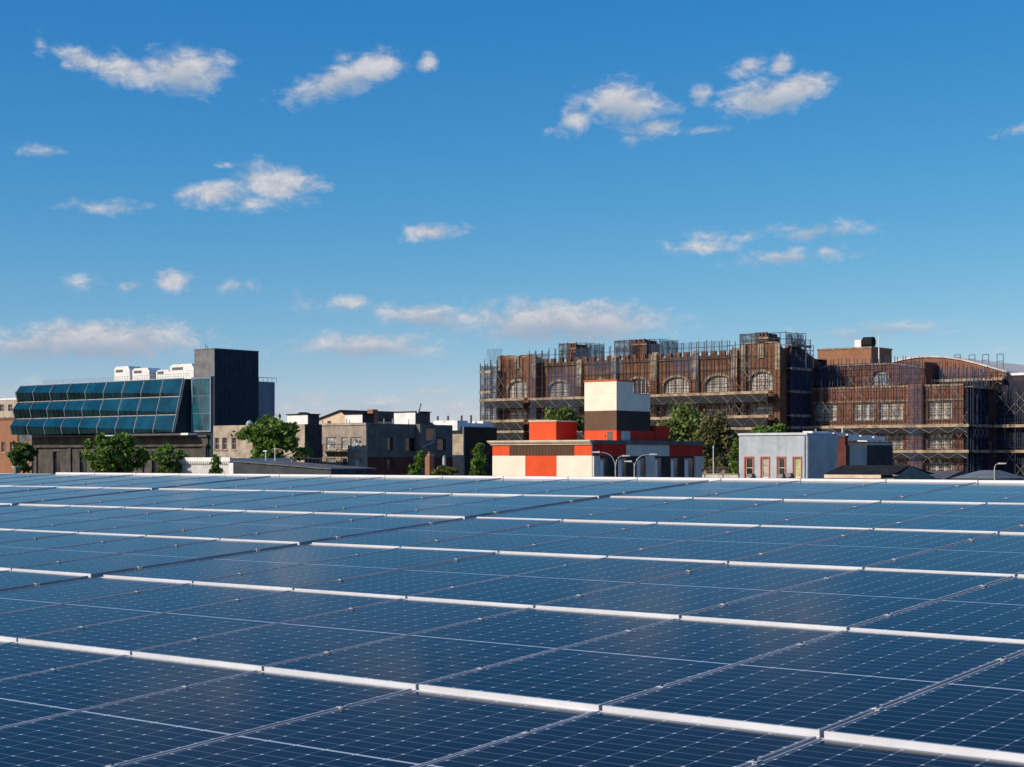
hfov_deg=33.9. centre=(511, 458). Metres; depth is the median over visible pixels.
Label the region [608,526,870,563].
solar panel
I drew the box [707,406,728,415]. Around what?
window
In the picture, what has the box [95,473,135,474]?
edge coping
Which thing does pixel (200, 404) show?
bay window
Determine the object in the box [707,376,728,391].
window
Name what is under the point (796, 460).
window
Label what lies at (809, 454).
blue grey house
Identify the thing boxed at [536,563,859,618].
solar panel
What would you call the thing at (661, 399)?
scaffold
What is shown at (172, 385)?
sloped window
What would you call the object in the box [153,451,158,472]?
window
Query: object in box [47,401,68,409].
sloped window
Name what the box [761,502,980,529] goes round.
solar panel
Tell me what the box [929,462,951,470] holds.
window
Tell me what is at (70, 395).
lower window
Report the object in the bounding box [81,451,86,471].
window
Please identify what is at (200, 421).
bay window
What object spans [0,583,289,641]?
solar panel
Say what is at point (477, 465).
tree
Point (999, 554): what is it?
solar panel
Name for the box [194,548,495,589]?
solar panel
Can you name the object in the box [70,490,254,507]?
solar panel
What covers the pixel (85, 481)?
solar panel
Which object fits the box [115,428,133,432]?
lower window
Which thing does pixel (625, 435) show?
side door
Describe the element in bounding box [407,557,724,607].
solar panel
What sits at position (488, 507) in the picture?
solar panel
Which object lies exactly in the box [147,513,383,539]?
solar panel
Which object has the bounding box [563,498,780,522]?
solar panel
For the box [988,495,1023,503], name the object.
solar panel
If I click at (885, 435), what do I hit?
window
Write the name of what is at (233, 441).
window
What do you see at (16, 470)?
vent box
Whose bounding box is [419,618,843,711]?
solar panel
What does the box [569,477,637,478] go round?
edge coping
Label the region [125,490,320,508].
solar panel
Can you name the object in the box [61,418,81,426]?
sloped window
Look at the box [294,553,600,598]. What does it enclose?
solar panel
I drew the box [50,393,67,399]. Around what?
lower window
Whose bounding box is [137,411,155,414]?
lower window
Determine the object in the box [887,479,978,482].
edge coping
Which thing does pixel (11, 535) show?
solar panel
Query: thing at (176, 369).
rooftop unit
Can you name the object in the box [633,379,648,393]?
window
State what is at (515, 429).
scaffold
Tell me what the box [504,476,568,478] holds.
edge coping
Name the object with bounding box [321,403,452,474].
grey flats
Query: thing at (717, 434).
tree
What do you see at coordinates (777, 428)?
tree
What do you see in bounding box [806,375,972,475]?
scaffold
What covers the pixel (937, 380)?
scaffold
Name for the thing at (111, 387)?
sloped window
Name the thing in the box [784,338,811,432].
scaffold
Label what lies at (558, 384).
window
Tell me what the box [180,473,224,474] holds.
edge coping
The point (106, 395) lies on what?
lower window
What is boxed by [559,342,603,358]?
scaffold cage
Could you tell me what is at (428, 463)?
brick chimney
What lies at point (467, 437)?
building
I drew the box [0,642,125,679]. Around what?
solar panel
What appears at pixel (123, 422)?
sloped window
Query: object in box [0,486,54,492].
solar panel
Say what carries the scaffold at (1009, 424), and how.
on the ground
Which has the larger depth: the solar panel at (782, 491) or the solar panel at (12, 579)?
the solar panel at (782, 491)
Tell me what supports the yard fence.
on the ground
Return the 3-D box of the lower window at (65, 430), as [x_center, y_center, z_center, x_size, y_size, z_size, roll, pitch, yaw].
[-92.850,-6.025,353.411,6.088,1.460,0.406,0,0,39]
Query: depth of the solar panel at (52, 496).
21.11 m
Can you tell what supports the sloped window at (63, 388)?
in the glass building at (223, 387)
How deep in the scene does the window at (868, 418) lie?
288.87 m
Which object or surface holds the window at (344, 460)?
in the grey flats
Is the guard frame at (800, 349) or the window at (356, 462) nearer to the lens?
the window at (356, 462)
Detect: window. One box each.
[1,442,5,452]
[11,419,31,425]
[11,426,27,434]
[13,409,30,417]
[14,402,33,408]
[16,392,33,400]
[17,386,35,392]
[18,435,30,441]
[27,419,47,426]
[27,426,43,433]
[30,402,50,409]
[30,409,46,417]
[33,385,53,392]
[33,393,49,400]
[44,418,65,426]
[44,427,60,433]
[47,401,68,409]
[47,410,64,416]
[50,384,71,392]
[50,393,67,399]
[55,451,59,473]
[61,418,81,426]
[61,427,78,433]
[64,401,84,409]
[64,410,81,416]
[67,383,87,392]
[67,393,84,399]
[79,417,99,427]
[79,428,96,433]
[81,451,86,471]
[82,400,102,409]
[82,410,99,415]
[85,383,105,392]
[85,393,102,398]
[97,417,117,427]
[97,428,114,432]
[100,399,120,410]
[100,410,117,415]
[103,382,124,392]
[103,393,121,397]
[115,416,136,428]
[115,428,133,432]
[119,399,140,410]
[119,411,136,414]
[122,381,142,392]
[122,393,140,397]
[134,416,155,428]
[134,429,152,432]
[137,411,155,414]
[138,398,158,410]
[141,380,162,392]
[141,393,159,396]
[153,415,176,429]
[153,429,171,431]
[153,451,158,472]
[157,397,179,410]
[157,411,175,413]
[160,393,179,395]
[161,379,183,392]
[192,378,208,395]
[192,396,208,412]
[192,413,208,429]
[213,438,219,450]
[221,438,226,450]
[230,438,236,450]
[326,437,336,450]
[327,458,335,464]
[340,437,347,449]
[342,458,346,465]
[349,437,361,450]
[352,458,360,466]
[387,437,391,450]
[387,459,391,469]
[406,438,414,450]
[426,428,434,439]
[437,439,444,450]
[487,451,490,464]
[508,409,526,419]
[511,381,526,397]
[550,382,567,396]
[600,458,606,476]
[617,458,625,476]
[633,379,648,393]
[636,458,643,476]
[655,458,660,476]
[663,407,674,416]
[665,377,688,392]
[670,458,676,476]
[684,458,692,477]
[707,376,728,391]
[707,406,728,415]
[744,456,753,477]
[749,403,772,414]
[752,372,772,389]
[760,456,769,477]
[776,456,785,477]
[792,456,801,477]
[814,404,836,421]
[855,404,873,420]
[873,371,888,384]
[878,403,902,420]
[880,433,903,449]
[927,402,951,419]
[927,433,951,448]
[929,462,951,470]
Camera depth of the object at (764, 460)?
173.29 m
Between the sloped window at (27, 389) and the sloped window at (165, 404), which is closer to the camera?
the sloped window at (165, 404)
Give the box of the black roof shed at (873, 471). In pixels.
[824,465,934,479]
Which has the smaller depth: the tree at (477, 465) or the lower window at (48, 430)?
the tree at (477, 465)
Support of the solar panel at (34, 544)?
on the panel rack
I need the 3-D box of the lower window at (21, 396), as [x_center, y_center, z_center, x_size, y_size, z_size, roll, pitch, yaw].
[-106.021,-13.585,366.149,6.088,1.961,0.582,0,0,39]
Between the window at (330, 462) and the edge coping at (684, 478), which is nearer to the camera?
the edge coping at (684, 478)
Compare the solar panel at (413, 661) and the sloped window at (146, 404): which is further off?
the sloped window at (146, 404)
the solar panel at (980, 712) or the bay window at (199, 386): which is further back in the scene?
the bay window at (199, 386)
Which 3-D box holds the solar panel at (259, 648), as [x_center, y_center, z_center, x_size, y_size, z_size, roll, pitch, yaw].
[-0.917,0.938,9.134,1.006,0.056,2.068,0,4,39]
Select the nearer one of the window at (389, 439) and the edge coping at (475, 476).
the edge coping at (475, 476)
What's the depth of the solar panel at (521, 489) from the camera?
18.74 m
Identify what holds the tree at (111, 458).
on the ground
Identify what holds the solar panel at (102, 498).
on the panel rack
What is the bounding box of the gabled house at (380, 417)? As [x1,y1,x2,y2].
[319,409,393,423]
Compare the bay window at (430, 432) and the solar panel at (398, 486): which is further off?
the bay window at (430, 432)
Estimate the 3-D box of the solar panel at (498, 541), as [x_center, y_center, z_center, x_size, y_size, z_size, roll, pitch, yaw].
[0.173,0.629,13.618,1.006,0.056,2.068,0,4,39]
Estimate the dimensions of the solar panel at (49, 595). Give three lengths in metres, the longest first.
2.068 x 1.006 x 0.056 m
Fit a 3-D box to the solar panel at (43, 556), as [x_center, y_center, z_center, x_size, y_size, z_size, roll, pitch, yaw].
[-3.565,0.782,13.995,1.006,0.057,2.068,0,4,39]
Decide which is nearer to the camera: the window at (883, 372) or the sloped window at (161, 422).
the window at (883, 372)
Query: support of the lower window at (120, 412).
in the glass building at (223, 387)
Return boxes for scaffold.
[479,364,496,422]
[483,358,527,440]
[528,340,729,452]
[726,339,774,453]
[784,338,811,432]
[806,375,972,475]
[815,356,922,387]
[932,360,1004,384]
[964,367,994,472]
[994,376,1023,479]
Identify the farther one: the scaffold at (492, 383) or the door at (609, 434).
the scaffold at (492, 383)
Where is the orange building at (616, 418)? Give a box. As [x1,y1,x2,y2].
[487,379,703,477]
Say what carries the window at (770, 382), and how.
in the school building at (778, 380)
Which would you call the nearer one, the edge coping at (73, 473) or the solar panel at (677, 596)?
the solar panel at (677, 596)
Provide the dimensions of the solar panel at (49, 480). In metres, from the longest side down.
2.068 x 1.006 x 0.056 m
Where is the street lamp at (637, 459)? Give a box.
[624,453,656,476]
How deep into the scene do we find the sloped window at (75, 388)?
355.01 m
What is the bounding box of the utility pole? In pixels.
[713,446,713,477]
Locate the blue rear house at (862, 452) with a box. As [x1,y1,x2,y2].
[842,427,892,475]
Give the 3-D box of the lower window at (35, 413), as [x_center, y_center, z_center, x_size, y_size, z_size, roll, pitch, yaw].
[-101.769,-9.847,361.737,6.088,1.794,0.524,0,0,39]
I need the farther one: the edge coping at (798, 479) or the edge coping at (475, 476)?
the edge coping at (475, 476)
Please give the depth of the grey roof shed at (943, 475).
167.25 m
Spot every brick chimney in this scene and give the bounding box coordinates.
[425,452,433,474]
[837,436,849,474]
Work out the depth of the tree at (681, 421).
234.67 m
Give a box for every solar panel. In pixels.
[0,474,48,478]
[0,474,89,482]
[0,474,133,485]
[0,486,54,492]
[0,487,96,497]
[0,488,149,504]
[0,505,63,512]
[0,506,121,521]
[0,508,179,529]
[0,530,72,542]
[0,533,140,554]
[0,536,216,569]
[0,570,87,591]
[0,577,188,613]
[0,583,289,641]
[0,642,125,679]
[0,655,257,727]
[0,671,411,766]
[12,540,296,577]
[16,509,242,532]
[18,475,170,486]
[18,590,402,654]
[19,489,202,505]
[59,475,220,487]
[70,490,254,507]
[79,511,307,535]
[103,544,392,582]
[104,475,270,489]
[114,690,594,766]
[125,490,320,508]
[132,599,530,670]
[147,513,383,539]
[159,476,327,489]
[184,492,379,510]
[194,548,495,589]
[211,476,379,490]
[220,515,462,545]
[247,493,449,512]
[264,608,675,689]
[267,477,430,491]
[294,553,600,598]
[312,518,559,547]
[314,495,512,515]
[324,477,500,492]
[386,478,560,494]
[387,495,596,518]
[401,521,654,552]
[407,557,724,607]
[418,710,815,766]
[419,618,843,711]
[452,479,633,495]
[477,497,690,520]
[499,523,756,557]
[524,479,708,498]
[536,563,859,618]
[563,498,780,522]
[602,630,1023,738]
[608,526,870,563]
[611,480,797,497]
[658,500,875,525]
[682,569,1012,630]
[694,481,880,499]
[729,529,995,569]
[748,738,1023,766]
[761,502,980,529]
[784,481,975,501]
[824,652,1023,760]
[850,577,1023,641]
[865,533,1023,576]
[875,503,1023,533]
[881,483,1023,503]
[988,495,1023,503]
[1000,526,1023,533]
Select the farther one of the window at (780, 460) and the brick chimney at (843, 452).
the window at (780, 460)
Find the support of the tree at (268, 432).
on the ground
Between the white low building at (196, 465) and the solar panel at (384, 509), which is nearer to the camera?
the solar panel at (384, 509)
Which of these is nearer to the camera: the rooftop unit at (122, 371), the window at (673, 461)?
the window at (673, 461)
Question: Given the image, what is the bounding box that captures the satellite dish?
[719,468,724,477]
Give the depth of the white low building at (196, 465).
188.09 m
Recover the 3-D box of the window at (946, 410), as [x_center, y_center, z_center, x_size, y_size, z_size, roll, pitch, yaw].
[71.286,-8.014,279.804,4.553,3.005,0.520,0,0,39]
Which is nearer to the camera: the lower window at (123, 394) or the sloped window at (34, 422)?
the lower window at (123, 394)
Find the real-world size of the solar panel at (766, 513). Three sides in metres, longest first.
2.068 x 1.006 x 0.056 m
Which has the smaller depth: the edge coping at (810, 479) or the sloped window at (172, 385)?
the edge coping at (810, 479)
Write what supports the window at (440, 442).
in the grey flats
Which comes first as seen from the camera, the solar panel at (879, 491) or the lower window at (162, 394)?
the solar panel at (879, 491)
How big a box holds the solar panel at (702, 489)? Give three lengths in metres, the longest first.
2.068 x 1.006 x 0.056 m
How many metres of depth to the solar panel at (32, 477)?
25.59 m
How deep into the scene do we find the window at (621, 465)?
194.32 m
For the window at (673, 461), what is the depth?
202.60 m
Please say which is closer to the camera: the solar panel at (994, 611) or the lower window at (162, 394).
the solar panel at (994, 611)
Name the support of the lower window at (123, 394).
in the glass building at (223, 387)
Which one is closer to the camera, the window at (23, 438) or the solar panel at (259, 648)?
the solar panel at (259, 648)
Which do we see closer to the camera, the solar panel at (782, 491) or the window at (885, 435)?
the solar panel at (782, 491)
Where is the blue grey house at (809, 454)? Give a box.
[738,429,884,478]
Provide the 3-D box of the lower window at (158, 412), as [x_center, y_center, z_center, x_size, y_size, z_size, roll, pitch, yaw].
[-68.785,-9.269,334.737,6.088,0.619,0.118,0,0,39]
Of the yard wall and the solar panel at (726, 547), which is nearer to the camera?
the solar panel at (726, 547)
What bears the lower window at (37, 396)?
in the glass building at (223, 387)
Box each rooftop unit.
[114,366,140,380]
[132,368,159,379]
[156,370,169,378]
[170,364,193,378]
[855,337,875,346]
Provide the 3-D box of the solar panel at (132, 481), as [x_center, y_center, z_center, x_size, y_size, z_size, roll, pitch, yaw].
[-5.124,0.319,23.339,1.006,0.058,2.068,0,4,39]
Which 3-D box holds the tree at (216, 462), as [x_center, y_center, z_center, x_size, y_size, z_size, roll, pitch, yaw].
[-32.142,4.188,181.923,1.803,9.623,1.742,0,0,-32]
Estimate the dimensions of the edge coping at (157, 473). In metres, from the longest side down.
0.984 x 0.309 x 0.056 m
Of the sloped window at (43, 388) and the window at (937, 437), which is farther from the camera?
the sloped window at (43, 388)
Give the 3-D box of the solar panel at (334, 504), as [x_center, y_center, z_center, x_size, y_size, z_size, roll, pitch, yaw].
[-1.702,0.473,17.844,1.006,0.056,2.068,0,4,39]
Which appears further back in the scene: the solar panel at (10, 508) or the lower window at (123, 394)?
the lower window at (123, 394)
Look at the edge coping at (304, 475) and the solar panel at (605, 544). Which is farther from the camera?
the edge coping at (304, 475)
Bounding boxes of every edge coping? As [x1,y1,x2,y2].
[56,472,94,473]
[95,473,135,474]
[136,473,179,474]
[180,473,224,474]
[225,474,279,476]
[280,474,330,475]
[331,475,384,476]
[385,475,443,477]
[443,475,503,477]
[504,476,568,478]
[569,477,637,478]
[638,477,720,480]
[721,478,801,480]
[801,478,886,481]
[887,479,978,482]
[979,480,1023,482]
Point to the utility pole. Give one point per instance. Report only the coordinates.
(713, 461)
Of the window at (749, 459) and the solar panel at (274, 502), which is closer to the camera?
the solar panel at (274, 502)
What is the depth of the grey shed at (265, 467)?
164.63 m
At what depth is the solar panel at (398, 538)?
14.18 m
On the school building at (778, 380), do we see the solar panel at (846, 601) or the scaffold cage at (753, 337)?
the scaffold cage at (753, 337)
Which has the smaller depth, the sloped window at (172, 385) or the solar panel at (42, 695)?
the solar panel at (42, 695)
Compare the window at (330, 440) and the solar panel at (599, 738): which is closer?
the solar panel at (599, 738)
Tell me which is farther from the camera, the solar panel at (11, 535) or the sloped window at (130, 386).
the sloped window at (130, 386)
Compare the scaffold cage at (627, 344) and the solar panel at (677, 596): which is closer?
the solar panel at (677, 596)
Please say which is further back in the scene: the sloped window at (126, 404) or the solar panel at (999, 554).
the sloped window at (126, 404)
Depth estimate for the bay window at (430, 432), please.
249.14 m
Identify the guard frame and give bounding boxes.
[798,333,805,367]
[806,345,813,367]
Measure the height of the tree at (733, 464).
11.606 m
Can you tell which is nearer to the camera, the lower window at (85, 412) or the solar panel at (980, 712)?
the solar panel at (980, 712)
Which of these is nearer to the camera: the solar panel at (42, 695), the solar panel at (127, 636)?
the solar panel at (42, 695)
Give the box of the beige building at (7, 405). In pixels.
[0,398,16,417]
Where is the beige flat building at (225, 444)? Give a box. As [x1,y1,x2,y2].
[213,412,322,463]
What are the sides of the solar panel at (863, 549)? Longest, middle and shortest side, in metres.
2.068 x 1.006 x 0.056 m
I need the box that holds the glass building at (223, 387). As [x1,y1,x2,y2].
[9,344,276,473]
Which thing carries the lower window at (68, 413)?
in the glass building at (223, 387)
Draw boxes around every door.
[607,432,611,439]
[621,431,629,439]
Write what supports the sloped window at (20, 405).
in the glass building at (223, 387)
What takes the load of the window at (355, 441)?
in the grey flats
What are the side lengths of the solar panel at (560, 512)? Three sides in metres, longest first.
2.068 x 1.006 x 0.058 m
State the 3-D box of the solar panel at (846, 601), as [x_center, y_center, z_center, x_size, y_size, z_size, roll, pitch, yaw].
[1.948,0.783,9.474,1.006,0.057,2.068,0,4,39]
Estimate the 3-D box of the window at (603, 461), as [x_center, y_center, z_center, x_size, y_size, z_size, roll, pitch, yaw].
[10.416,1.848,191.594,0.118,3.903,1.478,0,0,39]
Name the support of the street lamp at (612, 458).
on the road
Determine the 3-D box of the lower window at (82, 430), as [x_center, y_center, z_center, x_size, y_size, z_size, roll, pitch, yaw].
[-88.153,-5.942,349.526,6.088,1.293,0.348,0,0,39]
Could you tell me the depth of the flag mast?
295.44 m
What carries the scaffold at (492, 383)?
on the ground
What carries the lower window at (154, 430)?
in the glass building at (223, 387)
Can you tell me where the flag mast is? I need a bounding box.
[878,333,879,362]
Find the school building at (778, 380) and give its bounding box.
[497,332,1023,475]
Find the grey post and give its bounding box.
[442,455,445,465]
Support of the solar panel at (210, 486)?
on the panel rack
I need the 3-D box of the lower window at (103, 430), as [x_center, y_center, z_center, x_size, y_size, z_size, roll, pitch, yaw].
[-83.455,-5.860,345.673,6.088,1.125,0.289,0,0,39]
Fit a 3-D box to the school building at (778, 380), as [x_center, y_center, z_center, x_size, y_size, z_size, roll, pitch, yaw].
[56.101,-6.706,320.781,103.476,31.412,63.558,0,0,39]
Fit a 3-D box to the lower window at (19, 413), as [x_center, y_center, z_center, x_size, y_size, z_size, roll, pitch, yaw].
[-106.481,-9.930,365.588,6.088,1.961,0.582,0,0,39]
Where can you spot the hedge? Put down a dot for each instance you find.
(444, 470)
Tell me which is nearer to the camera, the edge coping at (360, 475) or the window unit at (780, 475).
the edge coping at (360, 475)
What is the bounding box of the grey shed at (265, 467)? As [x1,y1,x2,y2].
[229,456,376,474]
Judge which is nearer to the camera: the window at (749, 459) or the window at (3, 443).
the window at (749, 459)
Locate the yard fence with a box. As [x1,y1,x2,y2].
[706,467,728,472]
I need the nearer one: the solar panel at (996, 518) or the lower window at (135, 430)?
the solar panel at (996, 518)
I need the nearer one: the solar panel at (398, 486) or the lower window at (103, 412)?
the solar panel at (398, 486)
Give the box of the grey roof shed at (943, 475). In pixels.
[928,471,967,479]
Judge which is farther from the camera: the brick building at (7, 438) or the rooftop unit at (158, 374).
the brick building at (7, 438)
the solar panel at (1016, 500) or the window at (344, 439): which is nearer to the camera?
the solar panel at (1016, 500)
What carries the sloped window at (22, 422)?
in the glass building at (223, 387)
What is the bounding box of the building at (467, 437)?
[433,415,496,475]
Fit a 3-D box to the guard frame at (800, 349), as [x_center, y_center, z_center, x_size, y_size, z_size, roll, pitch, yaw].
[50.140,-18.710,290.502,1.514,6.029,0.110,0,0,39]
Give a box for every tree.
[6,441,38,473]
[80,432,150,472]
[150,442,189,472]
[208,454,223,473]
[231,413,312,461]
[406,450,426,474]
[467,442,486,475]
[543,405,583,432]
[656,398,704,440]
[691,410,739,472]
[727,438,738,473]
[750,422,788,432]
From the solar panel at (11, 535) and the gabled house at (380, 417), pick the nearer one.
the solar panel at (11, 535)
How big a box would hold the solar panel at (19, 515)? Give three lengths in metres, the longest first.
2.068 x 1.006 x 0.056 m
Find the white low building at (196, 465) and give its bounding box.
[180,457,290,473]
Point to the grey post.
(443, 460)
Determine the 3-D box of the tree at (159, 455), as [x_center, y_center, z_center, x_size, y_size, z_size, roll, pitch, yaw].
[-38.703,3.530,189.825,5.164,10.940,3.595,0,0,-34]
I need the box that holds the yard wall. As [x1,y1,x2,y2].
[702,473,739,477]
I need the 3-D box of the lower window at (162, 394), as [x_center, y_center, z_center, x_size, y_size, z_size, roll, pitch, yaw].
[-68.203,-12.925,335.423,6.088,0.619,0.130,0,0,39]
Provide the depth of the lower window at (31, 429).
361.26 m
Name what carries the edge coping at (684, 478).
attached to the panel rack
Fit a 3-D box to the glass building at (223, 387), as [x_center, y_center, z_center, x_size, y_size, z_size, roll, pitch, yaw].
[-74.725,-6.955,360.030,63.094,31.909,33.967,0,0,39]
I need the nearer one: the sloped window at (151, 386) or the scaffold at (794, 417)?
the scaffold at (794, 417)
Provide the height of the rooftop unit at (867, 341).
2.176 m
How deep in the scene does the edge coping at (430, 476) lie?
21.50 m
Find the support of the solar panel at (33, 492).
on the panel rack
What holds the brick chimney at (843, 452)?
on the ground
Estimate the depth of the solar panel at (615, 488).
18.09 m
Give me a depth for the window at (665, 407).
305.33 m
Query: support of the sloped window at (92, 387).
in the glass building at (223, 387)
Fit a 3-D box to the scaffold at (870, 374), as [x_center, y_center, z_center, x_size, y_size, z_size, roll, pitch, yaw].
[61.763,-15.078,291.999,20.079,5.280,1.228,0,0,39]
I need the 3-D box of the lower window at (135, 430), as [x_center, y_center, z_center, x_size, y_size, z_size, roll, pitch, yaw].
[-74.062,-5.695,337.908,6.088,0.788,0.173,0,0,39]
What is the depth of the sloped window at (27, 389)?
366.51 m
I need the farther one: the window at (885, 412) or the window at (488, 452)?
the window at (885, 412)
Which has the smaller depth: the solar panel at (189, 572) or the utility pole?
the solar panel at (189, 572)
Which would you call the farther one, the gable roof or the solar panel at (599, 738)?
the gable roof
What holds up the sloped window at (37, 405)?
in the glass building at (223, 387)
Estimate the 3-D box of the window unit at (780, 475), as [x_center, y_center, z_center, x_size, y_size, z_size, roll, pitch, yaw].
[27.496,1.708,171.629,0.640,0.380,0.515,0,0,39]
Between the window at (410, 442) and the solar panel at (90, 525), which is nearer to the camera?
the solar panel at (90, 525)
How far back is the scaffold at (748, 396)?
289.45 m
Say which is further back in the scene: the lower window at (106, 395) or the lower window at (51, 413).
the lower window at (51, 413)
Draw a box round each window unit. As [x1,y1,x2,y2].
[777,474,784,477]
[785,473,792,476]
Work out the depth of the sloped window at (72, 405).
354.54 m
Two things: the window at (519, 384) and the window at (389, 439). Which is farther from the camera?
the window at (519, 384)
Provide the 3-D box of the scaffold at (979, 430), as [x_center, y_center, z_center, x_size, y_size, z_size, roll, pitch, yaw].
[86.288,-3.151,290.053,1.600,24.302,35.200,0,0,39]
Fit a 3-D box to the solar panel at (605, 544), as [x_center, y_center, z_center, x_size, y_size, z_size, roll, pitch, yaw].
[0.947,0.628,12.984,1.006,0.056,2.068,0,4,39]
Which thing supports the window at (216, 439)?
in the beige flat building at (225, 444)
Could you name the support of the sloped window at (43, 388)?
in the glass building at (223, 387)
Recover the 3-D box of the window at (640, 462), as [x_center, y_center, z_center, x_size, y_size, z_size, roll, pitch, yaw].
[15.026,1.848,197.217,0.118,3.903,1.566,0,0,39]
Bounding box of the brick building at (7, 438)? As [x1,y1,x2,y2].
[0,417,95,473]
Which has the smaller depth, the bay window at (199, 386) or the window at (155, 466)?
the bay window at (199, 386)
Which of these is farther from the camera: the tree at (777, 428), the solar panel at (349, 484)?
the tree at (777, 428)
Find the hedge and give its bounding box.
[429,465,458,475]
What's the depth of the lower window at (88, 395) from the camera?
350.96 m
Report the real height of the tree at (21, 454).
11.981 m
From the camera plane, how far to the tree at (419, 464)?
179.64 m
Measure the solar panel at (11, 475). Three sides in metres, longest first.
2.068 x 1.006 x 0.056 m
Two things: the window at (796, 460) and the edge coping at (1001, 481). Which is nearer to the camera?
the edge coping at (1001, 481)
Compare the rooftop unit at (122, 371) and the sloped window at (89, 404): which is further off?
the rooftop unit at (122, 371)
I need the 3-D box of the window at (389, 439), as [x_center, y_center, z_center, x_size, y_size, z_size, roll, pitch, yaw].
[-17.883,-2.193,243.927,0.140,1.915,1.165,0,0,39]
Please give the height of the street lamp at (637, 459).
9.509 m
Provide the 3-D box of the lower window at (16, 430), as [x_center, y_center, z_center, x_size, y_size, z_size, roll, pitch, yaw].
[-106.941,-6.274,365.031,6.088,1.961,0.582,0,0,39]
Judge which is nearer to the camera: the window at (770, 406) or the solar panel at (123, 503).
the solar panel at (123, 503)
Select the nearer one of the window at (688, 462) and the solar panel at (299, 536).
the solar panel at (299, 536)
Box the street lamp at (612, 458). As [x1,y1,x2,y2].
[592,451,629,476]
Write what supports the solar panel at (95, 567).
on the panel rack
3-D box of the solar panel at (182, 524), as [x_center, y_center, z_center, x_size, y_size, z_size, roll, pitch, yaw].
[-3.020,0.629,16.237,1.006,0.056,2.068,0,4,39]
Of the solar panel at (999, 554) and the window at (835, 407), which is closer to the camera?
the solar panel at (999, 554)
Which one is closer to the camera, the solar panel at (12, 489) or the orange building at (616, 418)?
the solar panel at (12, 489)
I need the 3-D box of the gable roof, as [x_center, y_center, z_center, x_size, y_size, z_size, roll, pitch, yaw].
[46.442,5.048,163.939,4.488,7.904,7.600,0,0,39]
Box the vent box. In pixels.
[13,467,19,473]
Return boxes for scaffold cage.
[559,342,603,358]
[614,338,677,357]
[739,332,803,349]
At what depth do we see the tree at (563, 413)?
230.89 m
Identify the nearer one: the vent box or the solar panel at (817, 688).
the solar panel at (817, 688)
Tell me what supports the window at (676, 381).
in the school building at (778, 380)
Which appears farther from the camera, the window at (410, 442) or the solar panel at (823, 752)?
the window at (410, 442)
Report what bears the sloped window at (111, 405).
in the glass building at (223, 387)
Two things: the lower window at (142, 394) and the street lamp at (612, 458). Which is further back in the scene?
the lower window at (142, 394)
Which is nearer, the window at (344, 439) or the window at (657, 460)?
the window at (657, 460)
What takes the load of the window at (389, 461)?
in the grey flats
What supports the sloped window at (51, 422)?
in the glass building at (223, 387)
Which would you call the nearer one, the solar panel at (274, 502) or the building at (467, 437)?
the solar panel at (274, 502)
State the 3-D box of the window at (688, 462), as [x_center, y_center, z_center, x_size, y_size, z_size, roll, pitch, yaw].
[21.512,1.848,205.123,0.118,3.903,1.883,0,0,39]
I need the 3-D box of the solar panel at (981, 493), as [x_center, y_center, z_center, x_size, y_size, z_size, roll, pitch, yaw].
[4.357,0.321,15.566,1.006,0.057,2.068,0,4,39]
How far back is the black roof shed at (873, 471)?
161.13 m
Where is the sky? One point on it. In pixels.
(378, 201)
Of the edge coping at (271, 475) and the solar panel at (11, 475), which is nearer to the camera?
the edge coping at (271, 475)
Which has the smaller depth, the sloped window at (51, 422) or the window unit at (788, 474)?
the window unit at (788, 474)
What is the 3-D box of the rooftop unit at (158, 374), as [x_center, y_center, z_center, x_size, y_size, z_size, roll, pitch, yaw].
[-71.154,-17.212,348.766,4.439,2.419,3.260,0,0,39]
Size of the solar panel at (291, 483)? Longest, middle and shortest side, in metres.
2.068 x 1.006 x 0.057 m
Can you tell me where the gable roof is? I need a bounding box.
[953,470,1023,479]
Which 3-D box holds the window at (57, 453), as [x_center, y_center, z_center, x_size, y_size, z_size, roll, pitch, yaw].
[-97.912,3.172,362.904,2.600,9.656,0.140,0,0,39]
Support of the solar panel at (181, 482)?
on the panel rack
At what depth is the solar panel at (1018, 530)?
12.23 m
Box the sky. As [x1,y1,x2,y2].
[0,0,1023,435]
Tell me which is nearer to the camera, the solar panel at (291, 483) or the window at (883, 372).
the solar panel at (291, 483)
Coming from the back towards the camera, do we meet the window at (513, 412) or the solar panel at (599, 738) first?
the window at (513, 412)
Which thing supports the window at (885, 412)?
in the school building at (778, 380)
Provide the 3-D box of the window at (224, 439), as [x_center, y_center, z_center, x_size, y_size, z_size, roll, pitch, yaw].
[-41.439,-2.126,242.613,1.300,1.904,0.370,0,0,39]
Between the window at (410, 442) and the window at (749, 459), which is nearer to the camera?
the window at (749, 459)
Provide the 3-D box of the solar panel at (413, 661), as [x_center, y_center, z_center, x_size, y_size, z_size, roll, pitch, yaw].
[-0.143,0.939,8.500,1.006,0.056,2.068,0,4,39]
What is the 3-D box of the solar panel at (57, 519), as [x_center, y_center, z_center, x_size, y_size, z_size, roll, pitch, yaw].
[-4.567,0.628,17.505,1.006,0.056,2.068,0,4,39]
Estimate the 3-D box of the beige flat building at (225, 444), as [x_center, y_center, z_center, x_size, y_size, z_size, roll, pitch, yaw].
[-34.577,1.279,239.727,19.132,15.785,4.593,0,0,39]
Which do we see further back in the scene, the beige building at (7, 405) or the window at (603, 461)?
the beige building at (7, 405)

